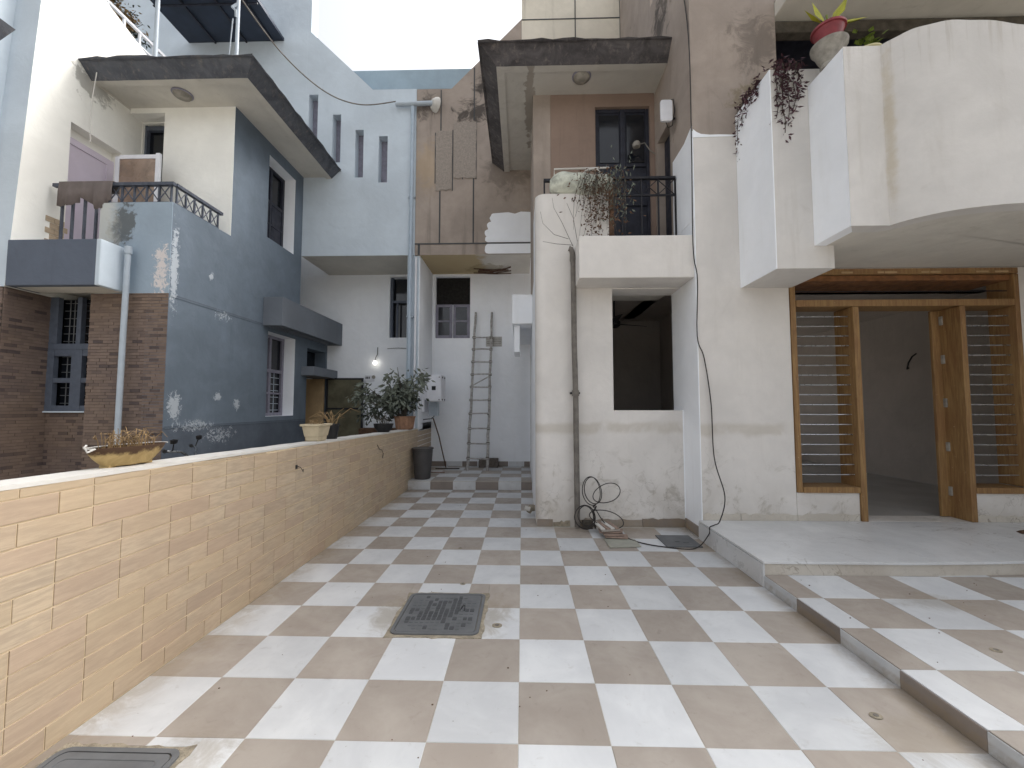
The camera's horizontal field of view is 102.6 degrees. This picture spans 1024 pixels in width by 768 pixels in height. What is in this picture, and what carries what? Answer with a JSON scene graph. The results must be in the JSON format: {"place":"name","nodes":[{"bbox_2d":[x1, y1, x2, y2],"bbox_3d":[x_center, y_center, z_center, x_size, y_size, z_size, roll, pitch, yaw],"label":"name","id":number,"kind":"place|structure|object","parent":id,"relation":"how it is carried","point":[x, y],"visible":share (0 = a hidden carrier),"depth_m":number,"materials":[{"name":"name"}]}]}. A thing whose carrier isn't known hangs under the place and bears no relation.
{"place":"outdoors","nodes":[
{"label":"outdoors","id":0,"kind":"place"},
{"bbox_2d":[303,0,521,185],"label":"sky","id":1,"kind":"structure","parent":0,"point":[367,35],"materials":[{"name":"white"}]},
{"bbox_2d":[23,466,1007,767],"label":"courtyard floor","id":2,"kind":"structure","parent":0,"point":[721,660],"depth_m":2.25,"materials":[{"name":"tile"}]},
{"bbox_2d":[32,742,196,767],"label":"manhole cover","id":3,"kind":"object","parent":2,"relation":"on","point":[92,755],"visible":1,"depth_m":1.69,"materials":[{"name":"metal"}]},
{"bbox_2d":[412,447,433,479],"bbox_3d":[-1.632,1.442,7.489,0.398,0.560,0.398,0,-3,1],"label":"dustbin","id":4,"kind":"object","parent":2,"relation":"on","point":[422,460],"visible":1,"depth_m":7.35,"materials":[{"name":"grey plastic"}]},
{"bbox_2d":[383,592,489,638],"bbox_3d":[-0.495,1.612,2.892,0.644,0.028,0.642,0,-3,1],"label":"manhole cover","id":5,"kind":"object","parent":2,"relation":"on","point":[432,615],"visible":1,"depth_m":2.82,"materials":[{"name":"metal"}]},
{"bbox_2d":[433,418,445,467],"bbox_3d":[-1.528,1.248,8.665,0.025,1.069,0.431,-2,-4,32],"label":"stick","id":6,"kind":"object","parent":2,"relation":"on","point":[440,442],"visible":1,"depth_m":8.67,"materials":[{"name":"black wood"}]},
{"bbox_2d":[466,312,492,470],"bbox_3d":[-0.678,0.088,8.773,0.517,3.417,0.634,0,-3,1],"label":"bamboo ladder","id":7,"kind":"object","parent":2,"relation":"on","point":[471,399],"visible":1,"depth_m":8.73,"materials":[{"name":"wood"}]},
{"bbox_2d":[132,556,985,757],"bbox_3d":[1.347,1.631,4.080,6.263,0.100,5.668,0,-3,1],"label":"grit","id":8,"kind":"object","parent":2,"relation":"on","point":[629,674],"visible":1,"depth_m":2.46,"materials":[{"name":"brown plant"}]},
{"bbox_2d":[582,520,592,528],"bbox_3d":[0.905,1.684,4.918,0.120,0.090,0.060,0,-3,1],"label":"wood block","id":9,"kind":"object","parent":2,"relation":"on","point":[586,522],"depth_m":4.89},
{"bbox_2d":[574,476,623,529],"bbox_3d":[1.016,1.406,4.846,0.576,0.602,0.191,0,-3,1],"label":"cable coil","id":10,"kind":"object","parent":2,"relation":"on","point":[593,510],"visible":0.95,"depth_m":4.84,"materials":[{"name":"black rubber"}]},
{"bbox_2d":[605,534,627,538],"bbox_3d":[1.157,1.685,4.561,0.260,0.012,0.180,1,-3,6],"label":"broken tile","id":11,"kind":"object","parent":2,"relation":"on","point":[625,536],"visible":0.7,"depth_m":4.48,"materials":[{"name":"beige tile"}]},
{"bbox_2d":[602,533,623,535],"bbox_3d":[1.128,1.671,4.602,0.240,0.011,0.200,1,-3,-4],"label":"broken tile","id":12,"kind":"object","parent":11,"relation":"on","point":[613,534],"visible":0.56,"depth_m":4.53,"materials":[{"name":"beige tile"}]},
{"bbox_2d":[598,528,622,532],"bbox_3d":[1.118,1.657,4.643,0.280,0.012,0.180,-1,-3,4],"label":"broken tile","id":13,"kind":"object","parent":12,"relation":"on","point":[620,531],"visible":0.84,"depth_m":4.57,"materials":[{"name":"beige tile"}]},
{"bbox_2d":[598,527,619,531],"bbox_3d":[1.099,1.642,4.665,0.240,0.012,0.220,1,-4,-9],"label":"broken tile","id":14,"kind":"object","parent":13,"relation":"on","point":[609,530],"visible":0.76,"depth_m":4.57,"materials":[{"name":"beige tile"}]},
{"bbox_2d":[593,522,604,529],"bbox_3d":[1.000,1.629,4.718,0.044,0.013,0.260,1,-2,-9],"label":"tile strip","id":15,"kind":"object","parent":14,"relation":"on","point":[597,524],"visible":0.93,"depth_m":4.67,"materials":[{"name":"white tile"}]},
{"bbox_2d":[598,521,609,529],"bbox_3d":[1.053,1.629,4.726,0.044,0.013,0.260,1,-2,-13],"label":"tile strip","id":16,"kind":"object","parent":14,"relation":"on","point":[604,526],"visible":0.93,"depth_m":4.70,"materials":[{"name":"beige tile"}]},
{"bbox_2d":[601,521,614,528],"bbox_3d":[1.105,1.630,4.735,0.044,0.013,0.260,1,-1,-14],"label":"tile strip","id":17,"kind":"object","parent":14,"relation":"on","point":[608,525],"visible":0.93,"depth_m":4.71,"materials":[{"name":"white tile"}]},
{"bbox_2d":[605,521,618,528],"bbox_3d":[1.157,1.630,4.744,0.044,0.013,0.260,1,-1,-13],"label":"tile strip","id":18,"kind":"object","parent":14,"relation":"on","point":[612,524],"visible":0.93,"depth_m":4.74,"materials":[{"name":"beige tile"}]},
{"bbox_2d":[603,538,640,547],"bbox_3d":[1.172,1.692,4.380,0.340,0.012,0.320,0,-4,-1],"label":"broken tile","id":19,"kind":"object","parent":2,"relation":"on","point":[618,543],"visible":0.95,"depth_m":4.33,"materials":[{"name":"tile"}]},
{"bbox_2d":[655,535,702,547],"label":"drain slab","id":20,"kind":"structure","parent":2,"relation":"on","point":[683,541],"depth_m":4.40,"materials":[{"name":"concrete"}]},
{"bbox_2d":[406,0,1023,537],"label":"white house","id":21,"kind":"structure","parent":2,"relation":"on","point":[850,294],"depth_m":4.84,"materials":[{"name":"paint"}]},
{"bbox_2d":[413,257,416,427],"bbox_3d":[-1.893,-0.801,8.002,0.042,3.400,0.044,0,-3,1],"label":"conduit","id":22,"kind":"object","parent":21,"relation":"attached to","point":[415,312],"visible":0.66,"depth_m":8.01,"materials":[{"name":"grey plastic"}]},
{"bbox_2d":[422,375,444,415],"bbox_3d":[-1.604,0.239,8.426,0.411,0.830,0.463,0,-3,1],"label":"meter box","id":23,"kind":"object","parent":21,"relation":"attached to","point":[434,394],"visible":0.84,"depth_m":8.24,"materials":[{"name":"white plastic"}]},
{"bbox_2d":[427,375,440,400],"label":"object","id":24,"kind":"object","parent":23,"relation":"in","point":[433,395],"depth_m":8.21,"materials":[{"name":"white plastic"}]},
{"bbox_2d":[436,278,469,337],"bbox_3d":[-1.332,-1.730,9.307,0.780,1.400,0.130,0,-3,1],"label":"window","id":25,"kind":"structure","parent":21,"relation":"in","point":[453,294],"depth_m":9.25,"materials":[{"name":"grey wood"}]},
{"bbox_2d":[524,505,534,513],"bbox_3d":[0.241,1.671,5.472,0.209,0.117,0.111,3,-4,-40],"label":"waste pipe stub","id":26,"kind":"object","parent":21,"relation":"attached to","point":[529,508],"visible":0.87,"depth_m":5.45,"materials":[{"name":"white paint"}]},
{"bbox_2d":[540,199,576,245],"bbox_3d":[0.592,-2.033,5.139,0.475,0.622,0.056,0,-3,1],"label":"bare branch","id":27,"kind":"object","parent":21,"relation":"attached to","point":[564,228],"visible":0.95,"depth_m":5.12,"materials":[{"name":"grey plant"}]},
{"bbox_2d":[568,246,579,526],"bbox_3d":[0.765,-0.002,5.032,0.141,3.432,0.126,0,-3,1],"label":"drain pipe","id":28,"kind":"object","parent":21,"relation":"attached to","point":[575,392],"visible":0.97,"depth_m":4.99,"materials":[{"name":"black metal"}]},
{"bbox_2d":[572,71,590,84],"bbox_3d":[0.990,-4.341,5.834,0.270,0.075,0.270,0,-3,1],"label":"ceiling lamp","id":29,"kind":"object","parent":21,"relation":"attached to","point":[581,77],"visible":1,"depth_m":5.79,"materials":[{"name":"white glass"}]},
{"bbox_2d":[550,145,645,235],"bbox_3d":[1.073,-2.361,5.208,1.172,1.204,0.366,0,-3,1],"label":"planter trough","id":30,"kind":"object","parent":21,"relation":"on","point":[595,185],"visible":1,"depth_m":5.11,"materials":[{"name":"plastic"}]},
{"bbox_2d":[595,109,650,235],"bbox_3d":[1.655,-2.838,6.152,0.810,2.640,0.065,0,-3,1],"label":"balcony door","id":31,"kind":"structure","parent":21,"relation":"in","point":[616,128],"depth_m":6.17,"materials":[{"name":"paint"}]},
{"bbox_2d":[612,301,646,327],"bbox_3d":[1.693,-1.145,6.595,1.096,0.470,1.017,0,-3,1],"label":"ceiling fan","id":32,"kind":"object","parent":21,"relation":"hanging from","point":[616,321],"visible":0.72,"depth_m":6.61,"materials":[{"name":"black metal"}]},
{"bbox_2d":[632,140,655,153],"bbox_3d":[1.942,-3.471,6.012,0.354,0.162,0.117,0,-3,1],"label":"floodlight","id":33,"kind":"object","parent":21,"relation":"attached to","point":[636,144],"visible":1,"depth_m":6.00,"materials":[{"name":"white plastic"}]},
{"bbox_2d":[594,0,725,549],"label":"cable","id":34,"kind":"object","parent":21,"relation":"attached to","point":[696,316],"visible":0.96,"depth_m":4.63,"materials":[{"name":"black rubber"}]},
{"bbox_2d":[660,99,674,127],"bbox_3d":[2.008,-3.488,5.246,0.237,0.428,0.083,1,-3,-19],"label":"wall lamp","id":35,"kind":"object","parent":21,"relation":"attached to","point":[666,114],"visible":1,"depth_m":5.21,"materials":[{"name":"white plastic"}]},
{"bbox_2d":[664,134,671,234],"bbox_3d":[2.234,-2.533,5.697,0.030,1.980,0.470,0,-3,1],"label":"side door","id":36,"kind":"structure","parent":21,"relation":"in","point":[667,144],"depth_m":5.83,"materials":[{"name":"paint"}]},
{"bbox_2d":[732,53,809,161],"bbox_3d":[2.762,-2.826,4.423,0.508,0.933,0.928,0,-3,1],"label":"trailing plant","id":37,"kind":"object","parent":21,"relation":"hanging from","point":[781,66],"visible":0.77,"depth_m":4.08,"materials":[{"name":"purple plant"}]},
{"bbox_2d":[810,31,848,71],"bbox_3d":[3.004,-3.098,3.881,0.300,0.235,0.300,0,-3,1],"label":"cement urn","id":38,"kind":"object","parent":21,"relation":"on","point":[825,50],"visible":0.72,"depth_m":3.81,"materials":[{"name":"grey concrete"}]},
{"bbox_2d":[805,0,865,43],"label":"maroon pot","id":39,"kind":"object","parent":38,"relation":"in","point":[835,22],"visible":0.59,"depth_m":3.85,"materials":[{"name":"red ceramic"}]},
{"bbox_2d":[852,26,886,45],"bbox_3d":[3.302,-3.126,3.869,0.354,0.288,0.303,1,-3,-17],"label":"potted plant","id":40,"kind":"object","parent":21,"relation":"on","point":[867,38],"visible":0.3,"depth_m":3.79,"materials":[{"name":"green plant"}]},
{"bbox_2d":[699,520,1023,586],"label":"marble plinth","id":41,"kind":"structure","parent":2,"relation":"on","point":[757,551],"depth_m":3.67,"materials":[{"name":"white stone"}]},
{"bbox_2d":[764,575,1023,767],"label":"landing","id":42,"kind":"object","parent":2,"relation":"on","point":[969,685],"visible":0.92,"depth_m":2.45,"materials":[{"name":"tile"}]},
{"label":"ground","id":43,"kind":"structure","parent":0,"visible":0},
{"bbox_2d":[0,18,14,39],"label":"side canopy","id":44,"kind":"object","parent":43,"relation":"on","point":[6,29],"visible":1,"depth_m":3.92,"materials":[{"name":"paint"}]},
{"bbox_2d":[113,245,132,443],"bbox_3d":[-4.721,0.019,4.950,0.084,3.420,0.080,0,-3,1],"label":"drain pipe","id":45,"kind":"object","parent":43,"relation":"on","point":[128,251],"visible":0.75,"depth_m":4.96,"materials":[{"name":"plastic"}]},
{"bbox_2d":[162,435,201,455],"bbox_3d":[-4.137,1.166,4.552,1.860,1.135,0.826,1,-3,-19],"label":"motorcycle","id":46,"kind":"object","parent":43,"relation":"on","point":[175,441],"visible":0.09,"depth_m":4.51,"materials":[{"name":"black metal"}]},
{"bbox_2d":[0,423,430,767],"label":"boundary wall","id":47,"kind":"structure","parent":43,"relation":"on","point":[117,582],"depth_m":2.19,"materials":[{"name":"beige tile"}]},
{"bbox_2d":[83,427,167,467],"bbox_3d":[-2.088,0.338,2.218,0.221,0.207,0.474,1,-3,-12],"label":"planter bowl","id":48,"kind":"object","parent":47,"relation":"on","point":[111,455],"visible":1,"depth_m":2.18,"materials":[{"name":"yellow ceramic"}]},
{"bbox_2d":[300,419,331,440],"bbox_3d":[-2.022,0.471,4.247,0.201,0.236,0.294,0,-3,1],"label":"planter","id":49,"kind":"object","parent":47,"relation":"on","point":[316,431],"visible":0.99,"depth_m":4.14,"materials":[{"name":"beige ceramic"}]},
{"bbox_2d":[309,408,358,438],"bbox_3d":[-2.025,0.444,4.629,0.558,0.345,0.361,-1,-3,16],"label":"planter","id":50,"kind":"object","parent":47,"relation":"on","point":[333,431],"visible":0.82,"depth_m":4.58,"materials":[{"name":"black plastic"}]},
{"bbox_2d":[366,412,395,431],"bbox_3d":[-1.997,0.581,6.240,0.298,0.309,0.434,-1,-3,21],"label":"planter","id":51,"kind":"object","parent":47,"relation":"on","point":[385,426],"visible":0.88,"depth_m":6.21,"materials":[{"name":"black plastic"}]},
{"bbox_2d":[346,367,434,429],"bbox_3d":[-2.213,0.254,7.379,1.620,1.126,0.887,0,-3,1],"label":"potted fig","id":52,"kind":"object","parent":47,"relation":"on","point":[399,397],"visible":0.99,"depth_m":7.35,"materials":[{"name":"plant"}]},
{"bbox_2d":[0,0,530,479],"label":"blue house","id":53,"kind":"structure","parent":43,"relation":"on","point":[254,212],"depth_m":6.04,"materials":[{"name":"paint"}]},
{"bbox_2d":[44,297,90,410],"bbox_3d":[-5.520,-0.382,5.292,0.820,1.460,0.142,0,-3,1],"label":"window","id":54,"kind":"structure","parent":53,"relation":"in","point":[69,323],"depth_m":5.25,"materials":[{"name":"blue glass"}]},
{"bbox_2d":[57,181,119,208],"bbox_3d":[-5.424,-2.396,5.239,0.701,0.385,0.142,0,-3,1],"label":"hanging cloth","id":55,"kind":"object","parent":53,"relation":"hanging from","point":[97,194],"visible":0.94,"depth_m":5.21,"materials":[{"name":"brown fabric"}]},
{"bbox_2d":[90,72,96,142],"bbox_3d":[-5.742,-3.789,5.620,0.061,1.001,0.012,0,-3,1],"label":"cable","id":56,"kind":"object","parent":53,"relation":"hanging from","point":[91,106],"visible":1,"depth_m":5.62,"materials":[{"name":"white paint"}]},
{"bbox_2d":[110,0,152,48],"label":"terrace shrub","id":57,"kind":"object","parent":53,"relation":"on","point":[131,30],"visible":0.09,"depth_m":6.89,"materials":[{"name":"green plant"}]},
{"bbox_2d":[144,126,163,201],"bbox_3d":[-5.618,-2.771,6.547,0.530,2.750,0.090,0,-3,1],"label":"balcony door","id":58,"kind":"structure","parent":53,"relation":"in","point":[154,135],"depth_m":6.62,"materials":[{"name":"black glass"}]},
{"bbox_2d":[171,87,193,101],"bbox_3d":[-4.857,-4.239,6.044,0.270,0.075,0.270,0,-3,1],"label":"ceiling lamp","id":59,"kind":"object","parent":53,"relation":"attached to","point":[181,94],"visible":1,"depth_m":6.00,"materials":[{"name":"white glass"}]},
{"bbox_2d":[265,335,284,415],"bbox_3d":[-4.445,-0.159,7.483,0.060,1.480,0.850,0,-3,1],"label":"window","id":60,"kind":"structure","parent":53,"relation":"in","point":[275,353],"depth_m":7.70,"materials":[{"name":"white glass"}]},
{"bbox_2d":[267,166,284,246],"bbox_3d":[-4.449,-3.247,7.521,0.060,1.470,0.820,0,-3,1],"label":"window","id":61,"kind":"structure","parent":53,"relation":"in","point":[276,194],"depth_m":7.72,"materials":[{"name":"black glass"}]},
{"bbox_2d":[242,0,395,105],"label":"cable","id":62,"kind":"object","parent":53,"relation":"attached to","point":[303,74],"visible":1,"depth_m":7.28,"materials":[{"name":"black rubber"}]},
{"bbox_2d":[325,378,363,436],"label":"metal gate","id":63,"kind":"structure","parent":53,"relation":"attached to","point":[338,391],"depth_m":9.03,"materials":[{"name":"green metal"}]},
{"bbox_2d":[365,375,374,381],"bbox_3d":[-3.173,-0.124,9.176,0.240,0.140,0.020,0,-3,1],"label":"number plate","id":64,"kind":"object","parent":53,"relation":"attached to","point":[369,378],"visible":1,"depth_m":9.17,"materials":[{"name":"white plastic"}]},
{"bbox_2d":[373,347,405,364],"bbox_3d":[-2.724,-0.626,9.134,0.718,0.406,0.136,0,-3,1],"label":"hanging bulb","id":65,"kind":"object","parent":53,"relation":"attached to","point":[374,363],"visible":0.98,"depth_m":9.13,"materials":[{"name":"white glass"}]},
{"bbox_2d":[390,278,406,337],"bbox_3d":[-2.555,-1.730,9.383,0.410,1.390,0.180,0,-3,1],"label":"window","id":66,"kind":"structure","parent":53,"relation":"in","point":[398,321],"depth_m":9.44,"materials":[{"name":"black glass"}]},
{"bbox_2d":[395,97,440,415],"bbox_3d":[-1.867,-2.235,8.069,0.912,7.070,0.252,0,-3,1],"label":"drain pipe","id":67,"kind":"object","parent":53,"relation":"attached to","point":[434,103],"visible":0.87,"depth_m":8.08,"materials":[{"name":"paint"}]},
{"bbox_2d":[353,69,470,89],"bbox_3d":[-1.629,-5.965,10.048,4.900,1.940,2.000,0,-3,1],"label":"house","id":68,"kind":"structure","parent":43,"relation":"on","point":[416,79],"depth_m":9.11,"materials":[{"name":"blue paint"}]}
]}

